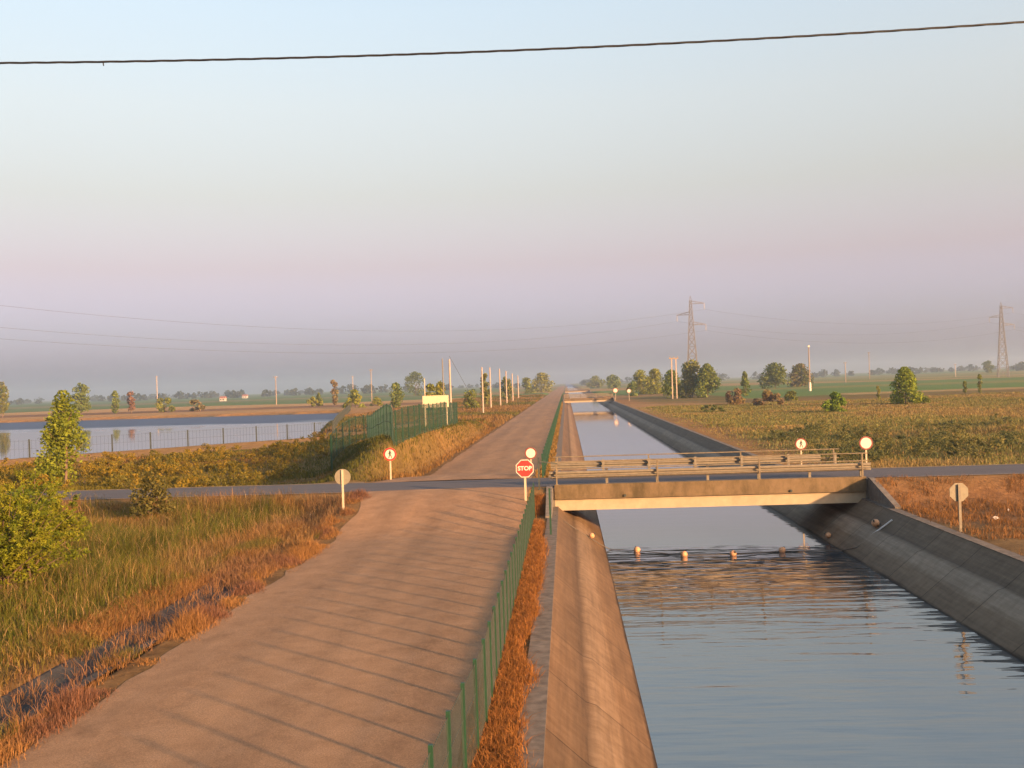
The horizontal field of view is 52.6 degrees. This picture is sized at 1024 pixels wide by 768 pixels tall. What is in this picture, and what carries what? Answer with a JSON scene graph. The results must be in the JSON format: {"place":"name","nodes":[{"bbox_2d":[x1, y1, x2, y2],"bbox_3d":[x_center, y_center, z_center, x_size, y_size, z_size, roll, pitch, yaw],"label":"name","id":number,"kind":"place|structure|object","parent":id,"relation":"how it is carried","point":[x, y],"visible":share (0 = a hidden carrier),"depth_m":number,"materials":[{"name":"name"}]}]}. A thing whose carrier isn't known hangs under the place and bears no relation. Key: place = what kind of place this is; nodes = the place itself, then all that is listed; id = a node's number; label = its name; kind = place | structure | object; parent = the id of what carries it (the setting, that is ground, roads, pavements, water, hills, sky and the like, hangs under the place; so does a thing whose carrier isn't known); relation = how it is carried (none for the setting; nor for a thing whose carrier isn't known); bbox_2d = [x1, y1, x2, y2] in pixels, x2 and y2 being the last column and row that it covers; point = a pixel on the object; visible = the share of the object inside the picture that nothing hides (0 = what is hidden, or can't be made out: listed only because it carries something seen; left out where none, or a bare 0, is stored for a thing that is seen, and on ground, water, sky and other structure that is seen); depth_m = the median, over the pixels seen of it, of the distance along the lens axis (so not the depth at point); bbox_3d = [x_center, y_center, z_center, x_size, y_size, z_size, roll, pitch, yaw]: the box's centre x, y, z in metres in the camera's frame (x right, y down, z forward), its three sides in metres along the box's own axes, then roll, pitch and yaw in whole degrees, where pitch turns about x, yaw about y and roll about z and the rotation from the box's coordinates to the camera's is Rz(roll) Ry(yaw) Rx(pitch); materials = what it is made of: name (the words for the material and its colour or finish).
{"place":"outdoors","nodes":[
{"label":"outdoors","id":0,"kind":"place"},
{"bbox_2d":[0,413,337,459],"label":"reservoir water","id":1,"kind":"structure","parent":0,"point":[21,433],"depth_m":158.47,"materials":[{"name":"blue liquid"}]},
{"bbox_2d":[0,486,351,696],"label":"meadow grass","id":2,"kind":"structure","parent":0,"point":[106,540],"depth_m":30.16,"materials":[{"name":"green plant"}]},
{"bbox_2d":[1,386,564,767],"bbox_3d":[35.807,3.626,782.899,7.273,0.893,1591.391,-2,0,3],"label":"service road","id":3,"kind":"structure","parent":0,"point":[358,644],"depth_m":19.64,"materials":[{"name":"beige concrete"}]},
{"bbox_2d":[525,447,536,474],"bbox_3d":[0.878,3.711,47.650,0.550,1.605,0.071,-2,0,3],"label":"road sign","id":4,"kind":"object","parent":3,"relation":"on","point":[530,453],"visible":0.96,"depth_m":47.62,"materials":[{"name":"white metal"}]},
{"bbox_2d":[316,394,545,436],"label":"verge grass","id":5,"kind":"structure","parent":0,"point":[505,411],"depth_m":183.28,"materials":[{"name":"plant"}]},
{"bbox_2d":[0,368,1023,767],"bbox_3d":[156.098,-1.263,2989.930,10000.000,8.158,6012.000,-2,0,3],"label":"ground","id":6,"kind":"structure","parent":0,"point":[944,382],"depth_m":88.87,"materials":[{"name":"soil"}]},
{"bbox_2d":[0,382,9,416],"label":"poplar tree","id":7,"kind":"object","parent":6,"relation":"on","point":[4,390],"visible":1,"depth_m":319.34,"materials":[{"name":"green plant"}]},
{"bbox_2d":[0,481,91,596],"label":"feathery shrub","id":8,"kind":"object","parent":6,"relation":"on","point":[21,546],"visible":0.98,"depth_m":25.14,"materials":[{"name":"green plant"}]},
{"bbox_2d":[0,468,92,553],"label":"feathery shrub","id":9,"kind":"object","parent":6,"relation":"on","point":[53,493],"visible":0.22,"depth_m":31.23,"materials":[{"name":"green plant"}]},
{"bbox_2d":[33,390,91,486],"bbox_3d":[-25.384,3.151,58.397,2.543,5.684,3.438,-2,0,3],"label":"young tree","id":10,"kind":"object","parent":6,"relation":"on","point":[60,435],"visible":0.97,"depth_m":58.01,"materials":[{"name":"green plant"}]},
{"bbox_2d":[70,382,91,413],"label":"round tree","id":11,"kind":"object","parent":6,"relation":"on","point":[82,401],"visible":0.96,"depth_m":318.01,"materials":[{"name":"green plant"}]},
{"bbox_2d":[110,390,120,413],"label":"poplar tree","id":12,"kind":"object","parent":6,"relation":"on","point":[114,406],"visible":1,"depth_m":317.47,"materials":[{"name":"green plant"}]},
{"bbox_2d":[126,391,135,412],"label":"poplar tree","id":13,"kind":"object","parent":6,"relation":"on","point":[131,403],"visible":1,"depth_m":317.13,"materials":[{"name":"brown plant"}]},
{"bbox_2d":[0,570,268,735],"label":"drainage ditch","id":14,"kind":"object","parent":6,"relation":"on","point":[57,671],"visible":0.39,"depth_m":19.63,"materials":[{"name":"concrete"}]},
{"bbox_2d":[126,471,175,523],"bbox_3d":[-13.705,4.362,39.241,1.889,2.149,1.460,-2,0,-32],"label":"wide bush","id":15,"kind":"object","parent":6,"relation":"on","point":[159,491],"visible":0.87,"depth_m":39.12,"materials":[{"name":"green plant"}]},
{"bbox_2d":[154,397,175,411],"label":"wide bush","id":16,"kind":"object","parent":6,"relation":"on","point":[160,407],"visible":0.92,"depth_m":316.88,"materials":[{"name":"green plant"}]},
{"bbox_2d":[0,511,337,742],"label":"ditch grass","id":17,"kind":"structure","parent":6,"relation":"on","point":[247,571],"depth_m":22.87,"materials":[{"name":"brown plant"}]},
{"bbox_2d":[0,404,350,457],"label":"wire fence","id":18,"kind":"object","parent":6,"relation":"on","point":[340,416],"visible":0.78,"depth_m":100.27,"materials":[{"name":"metal"}]},
{"bbox_2d":[0,431,355,490],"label":"scrub","id":19,"kind":"object","parent":6,"relation":"on","point":[123,473],"visible":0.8,"depth_m":67.04,"materials":[{"name":"green plant"}]},
{"bbox_2d":[0,488,370,767],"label":"dry verge grass","id":20,"kind":"structure","parent":6,"relation":"on","point":[201,618],"depth_m":21.63,"materials":[{"name":"brown plant"}]},
{"bbox_2d":[189,399,205,410],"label":"wide bush","id":21,"kind":"object","parent":6,"relation":"on","point":[199,406],"visible":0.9,"depth_m":316.55,"materials":[{"name":"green plant"}]},
{"bbox_2d":[219,396,226,400],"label":"farmhouse","id":22,"kind":"object","parent":6,"relation":"on","point":[222,398],"visible":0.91,"depth_m":729.87,"materials":[{"name":"white tile"}]},
{"bbox_2d":[0,420,497,492],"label":"slope grass","id":23,"kind":"structure","parent":6,"relation":"on","point":[373,441],"depth_m":67.01,"materials":[{"name":"plant"}]},
{"bbox_2d":[306,396,322,405],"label":"wide bush","id":24,"kind":"object","parent":6,"relation":"on","point":[312,401],"visible":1,"depth_m":333.65,"materials":[{"name":"green plant"}]},
{"bbox_2d":[315,392,322,405],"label":"conical tree","id":25,"kind":"object","parent":6,"relation":"on","point":[318,396],"visible":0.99,"depth_m":335.32,"materials":[{"name":"green plant"}]},
{"bbox_2d":[330,379,338,405],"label":"poplar tree","id":26,"kind":"object","parent":6,"relation":"on","point":[334,383],"visible":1,"depth_m":333.09,"materials":[{"name":"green plant"}]},
{"bbox_2d":[335,469,350,509],"bbox_3d":[-6.311,4.107,38.662,0.600,1.866,0.071,-2,0,3],"label":"road sign","id":27,"kind":"object","parent":6,"relation":"on","point":[342,477],"visible":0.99,"depth_m":38.67,"materials":[{"name":"grey metal"}]},
{"bbox_2d":[341,389,366,407],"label":"wide bush","id":28,"kind":"object","parent":6,"relation":"on","point":[354,398],"visible":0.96,"depth_m":285.81,"materials":[{"name":"green plant"}]},
{"bbox_2d":[369,397,382,405],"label":"wide bush","id":29,"kind":"object","parent":6,"relation":"on","point":[377,401],"visible":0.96,"depth_m":301.35,"materials":[{"name":"green plant"}]},
{"bbox_2d":[383,448,395,479],"bbox_3d":[-5.599,3.828,47.686,0.600,1.780,0.074,-2,0,3],"label":"road sign","id":30,"kind":"object","parent":6,"relation":"on","point":[389,454],"visible":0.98,"depth_m":47.66,"materials":[{"name":"white metal"}]},
{"bbox_2d":[330,402,457,471],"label":"wire fence","id":31,"kind":"object","parent":6,"relation":"on","point":[380,421],"visible":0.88,"depth_m":71.96,"materials":[{"name":"green metal"}]},
{"bbox_2d":[389,382,404,407],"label":"round tree","id":32,"kind":"object","parent":6,"relation":"on","point":[397,392],"visible":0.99,"depth_m":261.01,"materials":[{"name":"green plant"}]},
{"bbox_2d":[404,371,423,395],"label":"round tree","id":33,"kind":"object","parent":6,"relation":"on","point":[415,375],"visible":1,"depth_m":643.83,"materials":[{"name":"green plant"}]},
{"bbox_2d":[425,383,436,411],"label":"wide bush","id":34,"kind":"object","parent":6,"relation":"on","point":[429,387],"visible":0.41,"depth_m":190.84,"materials":[{"name":"green plant"}]},
{"bbox_2d":[422,395,448,423],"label":"information board","id":35,"kind":"object","parent":6,"relation":"on","point":[435,399],"visible":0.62,"depth_m":86.46,"materials":[{"name":"beige paint"}]},
{"bbox_2d":[435,381,448,409],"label":"round tree","id":36,"kind":"object","parent":6,"relation":"on","point":[439,388],"visible":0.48,"depth_m":200.52,"materials":[{"name":"green plant"}]},
{"bbox_2d":[442,358,443,409],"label":"utility pole","id":37,"kind":"object","parent":6,"relation":"on","point":[442,378],"visible":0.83,"depth_m":132.58,"materials":[{"name":"metal"}]},
{"bbox_2d":[448,356,482,420],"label":"utility pole","id":38,"kind":"object","parent":6,"relation":"on","point":[450,395],"visible":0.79,"depth_m":123.47,"materials":[{"name":"concrete"}]},
{"bbox_2d":[463,389,480,408],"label":"wide bush","id":39,"kind":"object","parent":6,"relation":"on","point":[469,399],"visible":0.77,"depth_m":215.15,"materials":[{"name":"green plant"}]},
{"bbox_2d":[422,481,534,767],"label":"wire fence","id":40,"kind":"object","parent":6,"relation":"on","point":[493,640],"visible":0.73,"depth_m":15.44,"materials":[{"name":"metal"}]},
{"bbox_2d":[481,367,483,412],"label":"utility pole","id":41,"kind":"object","parent":6,"relation":"on","point":[482,390],"visible":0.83,"depth_m":169.38,"materials":[{"name":"wood"}]},
{"bbox_2d":[480,373,491,403],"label":"conical tree","id":42,"kind":"object","parent":6,"relation":"on","point":[486,393],"visible":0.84,"depth_m":250.30,"materials":[{"name":"green plant"}]},
{"bbox_2d":[489,367,491,407],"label":"utility pole","id":43,"kind":"object","parent":6,"relation":"on","point":[490,388],"visible":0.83,"depth_m":214.41,"materials":[{"name":"wood"}]},
{"bbox_2d":[499,369,500,405],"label":"utility pole","id":44,"kind":"object","parent":6,"relation":"on","point":[499,388],"visible":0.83,"depth_m":236.34,"materials":[{"name":"wood"}]},
{"bbox_2d":[452,492,550,767],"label":"dry weeds","id":45,"kind":"object","parent":6,"relation":"on","point":[508,690],"visible":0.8,"depth_m":17.36,"materials":[{"name":"orange plant"}]},
{"bbox_2d":[505,371,507,402],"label":"utility pole","id":46,"kind":"object","parent":6,"relation":"on","point":[506,386],"visible":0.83,"depth_m":262.30,"materials":[{"name":"concrete"}]},
{"bbox_2d":[500,376,513,398],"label":"round tree","id":47,"kind":"object","parent":6,"relation":"on","point":[509,389],"visible":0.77,"depth_m":329.98,"materials":[{"name":"green plant"}]},
{"bbox_2d":[7,362,1023,404],"bbox_3d":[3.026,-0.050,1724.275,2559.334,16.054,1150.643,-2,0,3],"label":"distant woods","id":48,"kind":"object","parent":6,"relation":"on","point":[1019,366],"visible":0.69,"depth_m":1414.71,"materials":[{"name":"green plant"}]},
{"bbox_2d":[516,460,533,500],"bbox_3d":[0.501,3.782,39.061,0.670,1.861,0.084,-2,0,3],"label":"stop sign","id":49,"kind":"object","parent":6,"relation":"on","point":[524,468],"visible":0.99,"depth_m":39.03,"materials":[{"name":"red metal"}]},
{"bbox_2d":[521,377,534,393],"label":"wide bush","id":50,"kind":"object","parent":6,"relation":"on","point":[527,385],"visible":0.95,"depth_m":518.95,"materials":[{"name":"green plant"}]},
{"bbox_2d":[531,372,554,392],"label":"round tree","id":51,"kind":"object","parent":6,"relation":"on","point":[541,378],"visible":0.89,"depth_m":557.85,"materials":[{"name":"green plant"}]},
{"bbox_2d":[538,457,557,489],"bbox_3d":[1.442,3.691,41.345,0.870,1.550,0.079,-2,0,-21],"label":"fence post","id":52,"kind":"object","parent":6,"relation":"on","point":[539,472],"visible":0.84,"depth_m":41.18,"materials":[{"name":"metal"}]},
{"bbox_2d":[535,402,562,477],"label":"fence line weeds","id":53,"kind":"object","parent":6,"relation":"on","point":[552,451],"visible":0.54,"depth_m":74.49,"materials":[{"name":"brown plant"}]},
{"bbox_2d":[541,395,562,477],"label":"wire fence","id":54,"kind":"object","parent":6,"relation":"on","point":[546,450],"visible":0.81,"depth_m":72.43,"materials":[{"name":"green metal"}]},
{"bbox_2d":[564,388,590,392],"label":"canal bridge","id":55,"kind":"structure","parent":6,"relation":"on","point":[574,390],"depth_m":524.09,"materials":[{"name":"concrete"}]},
{"bbox_2d":[562,393,614,402],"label":"canal bridge","id":56,"kind":"structure","parent":6,"relation":"on","point":[580,399],"depth_m":261.47,"materials":[{"name":"concrete"}]},
{"bbox_2d":[586,375,605,387],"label":"round tree","id":57,"kind":"object","parent":6,"relation":"on","point":[595,381],"visible":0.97,"depth_m":795.46,"materials":[{"name":"green plant"}]},
{"bbox_2d":[606,374,620,388],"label":"round tree","id":58,"kind":"object","parent":6,"relation":"on","point":[612,381],"visible":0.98,"depth_m":635.90,"materials":[{"name":"green plant"}]},
{"bbox_2d":[626,381,637,395],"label":"wide bush","id":59,"kind":"object","parent":6,"relation":"on","point":[632,385],"visible":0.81,"depth_m":337.32,"materials":[{"name":"green plant"}]},
{"bbox_2d":[630,369,649,393],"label":"round tree","id":60,"kind":"object","parent":6,"relation":"on","point":[639,376],"visible":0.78,"depth_m":376.89,"materials":[{"name":"green plant"}]},
{"bbox_2d":[642,368,664,393],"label":"round tree","id":61,"kind":"object","parent":6,"relation":"on","point":[651,385],"visible":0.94,"depth_m":366.83,"materials":[{"name":"green plant"}]},
{"bbox_2d":[661,369,683,397],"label":"round tree","id":62,"kind":"object","parent":6,"relation":"on","point":[667,384],"visible":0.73,"depth_m":282.50,"materials":[{"name":"green plant"}]},
{"bbox_2d":[669,356,677,398],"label":"transformer portal","id":63,"kind":"object","parent":6,"relation":"on","point":[672,376],"visible":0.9,"depth_m":266.07,"materials":[{"name":"concrete"}]},
{"bbox_2d":[674,359,699,397],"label":"round tree","id":64,"kind":"object","parent":6,"relation":"on","point":[687,382],"visible":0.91,"depth_m":268.78,"materials":[{"name":"green plant"}]},
{"bbox_2d":[677,296,705,376],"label":"transmission tower","id":65,"kind":"structure","parent":6,"relation":"on","point":[689,330],"depth_m":420.97,"materials":[{"name":"metal"}]},
{"bbox_2d":[0,321,1020,344],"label":"power line","id":66,"kind":"object","parent":65,"relation":"hanging from","point":[417,344],"visible":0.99,"depth_m":331.74,"materials":[{"name":"metal"}]},
{"bbox_2d":[0,305,1022,330],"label":"power line","id":67,"kind":"object","parent":65,"relation":"hanging from","point":[467,330],"visible":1,"depth_m":310.21,"materials":[{"name":"metal"}]},
{"bbox_2d":[694,363,721,397],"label":"conical tree","id":68,"kind":"object","parent":6,"relation":"on","point":[707,380],"visible":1,"depth_m":264.69,"materials":[{"name":"green plant"}]},
{"bbox_2d":[700,404,724,412],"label":"wide bush","id":69,"kind":"object","parent":6,"relation":"on","point":[714,407],"visible":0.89,"depth_m":148.11,"materials":[{"name":"green plant"}]},
{"bbox_2d":[545,448,900,518],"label":"canal bridge","id":70,"kind":"structure","parent":6,"relation":"on","point":[707,492],"depth_m":41.28,"materials":[{"name":"concrete"}]},
{"bbox_2d":[725,388,744,404],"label":"wide bush","id":71,"kind":"object","parent":6,"relation":"on","point":[736,398],"visible":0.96,"depth_m":183.86,"materials":[{"name":"brown plant"}]},
{"bbox_2d":[740,371,751,395],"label":"conical tree","id":72,"kind":"object","parent":6,"relation":"on","point":[744,382],"visible":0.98,"depth_m":259.00,"materials":[{"name":"green plant"}]},
{"bbox_2d":[752,389,783,405],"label":"wide bush","id":73,"kind":"object","parent":6,"relation":"on","point":[768,395],"visible":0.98,"depth_m":171.36,"materials":[{"name":"brown plant"}]},
{"bbox_2d":[515,386,1023,767],"bbox_3d":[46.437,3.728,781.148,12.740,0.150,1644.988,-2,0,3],"label":"canal coping","id":74,"kind":"object","parent":6,"relation":"on","point":[540,642],"visible":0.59,"depth_m":20.92,"materials":[{"name":"grey concrete"}]},
{"bbox_2d":[548,488,551,534],"bbox_3d":[1.253,4.225,33.987,0.068,1.630,0.068,-2,0,3],"label":"fence post","id":75,"kind":"object","parent":74,"relation":"on","point":[550,511],"visible":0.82,"depth_m":33.96,"materials":[{"name":"metal"}]},
{"bbox_2d":[756,362,790,388],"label":"round tree","id":76,"kind":"object","parent":6,"relation":"on","point":[775,374],"visible":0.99,"depth_m":366.55,"materials":[{"name":"green plant"}]},
{"bbox_2d":[543,386,1023,767],"bbox_3d":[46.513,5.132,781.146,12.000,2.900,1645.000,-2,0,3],"label":"canal lining","id":77,"kind":"object","parent":6,"relation":"in","point":[595,716],"visible":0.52,"depth_m":27.15,"materials":[{"name":"concrete"}]},
{"bbox_2d":[871,519,879,526],"bbox_3d":[13.011,4.973,37.042,0.277,0.277,0.283,-2,0,-1],"label":"buoy","id":78,"kind":"object","parent":77,"relation":"on","point":[875,522],"visible":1,"depth_m":36.95,"materials":[{"name":"beige plastic"}]},
{"bbox_2d":[784,390,798,400],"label":"wide bush","id":79,"kind":"object","parent":6,"relation":"on","point":[791,395],"visible":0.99,"depth_m":197.38,"materials":[{"name":"green plant"}]},
{"bbox_2d":[787,363,814,386],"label":"round tree","id":80,"kind":"object","parent":6,"relation":"on","point":[798,374],"visible":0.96,"depth_m":393.11,"materials":[{"name":"green plant"}]},
{"bbox_2d":[795,438,806,463],"bbox_3d":[15.182,3.827,54.313,0.620,1.980,0.074,-2,0,3],"label":"road sign","id":81,"kind":"object","parent":6,"relation":"on","point":[800,443],"visible":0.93,"depth_m":54.28,"materials":[{"name":"white metal"}]},
{"bbox_2d":[808,345,810,390],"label":"utility pole","id":82,"kind":"object","parent":6,"relation":"on","point":[809,382],"visible":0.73,"depth_m":287.92,"materials":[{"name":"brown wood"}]},
{"bbox_2d":[637,392,1023,467],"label":"rough grass","id":83,"kind":"structure","parent":6,"relation":"on","point":[970,407],"depth_m":105.68,"materials":[{"name":"plant"}]},
{"bbox_2d":[821,391,846,411],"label":"wide bush","id":84,"kind":"object","parent":6,"relation":"on","point":[836,402],"visible":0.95,"depth_m":132.70,"materials":[{"name":"green plant"}]},
{"bbox_2d":[859,436,872,462],"bbox_3d":[16.042,3.364,46.858,0.620,2.009,0.071,-2,0,3],"label":"road sign","id":85,"kind":"object","parent":6,"relation":"on","point":[865,443],"visible":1,"depth_m":46.83,"materials":[{"name":"white metal"}]},
{"bbox_2d":[876,386,880,400],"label":"thin sapling","id":86,"kind":"object","parent":6,"relation":"on","point":[878,393],"visible":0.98,"depth_m":166.97,"materials":[{"name":"green plant"}]},
{"bbox_2d":[756,413,1023,462],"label":"brush","id":87,"kind":"object","parent":6,"relation":"on","point":[949,441],"visible":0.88,"depth_m":66.68,"materials":[{"name":"green plant"}]},
{"bbox_2d":[889,366,924,404],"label":"conical tree","id":88,"kind":"object","parent":6,"relation":"on","point":[905,380],"visible":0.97,"depth_m":152.57,"materials":[{"name":"green plant"}]},
{"bbox_2d":[921,396,930,403],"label":"wide bush","id":89,"kind":"object","parent":6,"relation":"on","point":[926,399],"visible":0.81,"depth_m":150.86,"materials":[{"name":"green plant"}]},
{"bbox_2d":[875,472,1023,554],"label":"dry tufts","id":90,"kind":"object","parent":6,"relation":"on","point":[926,511],"visible":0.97,"depth_m":36.35,"materials":[{"name":"brown plant"}]},
{"bbox_2d":[949,483,967,531],"bbox_3d":[13.803,3.956,31.900,0.560,1.800,0.081,-2,0,3],"label":"stop sign","id":91,"kind":"object","parent":6,"relation":"on","point":[958,492],"visible":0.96,"depth_m":31.91,"materials":[{"name":"metal"}]},
{"bbox_2d":[963,381,967,392],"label":"thin sapling","id":92,"kind":"object","parent":6,"relation":"on","point":[965,387],"visible":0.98,"depth_m":190.73,"materials":[{"name":"green plant"}]},
{"bbox_2d":[977,374,982,392],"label":"thin sapling","id":93,"kind":"object","parent":6,"relation":"on","point":[979,376],"visible":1,"depth_m":192.65,"materials":[{"name":"green plant"}]},
{"bbox_2d":[981,360,993,372],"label":"round tree","id":94,"kind":"object","parent":6,"relation":"on","point":[987,365],"visible":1,"depth_m":879.14,"materials":[{"name":"green plant"}]},
{"bbox_2d":[989,302,1014,376],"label":"transmission tower","id":95,"kind":"structure","parent":6,"relation":"on","point":[999,347],"depth_m":527.01,"materials":[{"name":"metal"}]},
{"bbox_2d":[0,21,1023,65],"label":"overhead cable","id":96,"kind":"object","parent":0,"point":[563,48],"visible":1,"depth_m":12.99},
{"bbox_2d":[0,0,1023,400],"label":"sky","id":97,"kind":"structure","parent":0,"point":[870,184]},
{"bbox_2d":[4,464,1023,499],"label":"cross road","id":98,"kind":"structure","parent":0,"point":[879,472],"depth_m":43.53,"materials":[{"name":"grey asphalt"}]},
{"bbox_2d":[567,386,1023,767],"bbox_3d":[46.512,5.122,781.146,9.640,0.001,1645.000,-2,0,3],"label":"canal water","id":99,"kind":"structure","parent":0,"point":[790,657],"depth_m":23.95,"materials":[{"name":"blue liquid"}]},
{"bbox_2d":[680,551,687,556],"bbox_3d":[6.246,6.188,37.575,0.248,0.247,0.255,-2,0,30],"label":"buoy","id":100,"kind":"object","parent":99,"relation":"on","point":[683,553],"visible":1,"depth_m":37.49,"materials":[{"name":"orange plastic"}]},
{"bbox_2d":[555,515,861,555],"bbox_3d":[7.249,5.460,37.995,11.303,1.497,1.337,-2,0,14],"label":"safety rope","id":101,"kind":"object","parent":99,"relation":"on","point":[715,554],"visible":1,"depth_m":37.66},
{"bbox_2d":[730,550,736,555],"bbox_3d":[7.983,6.130,37.352,0.255,0.247,0.248,-2,0,20],"label":"buoy","id":102,"kind":"object","parent":99,"relation":"on","point":[733,553],"visible":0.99,"depth_m":37.26,"materials":[{"name":"white plastic"}]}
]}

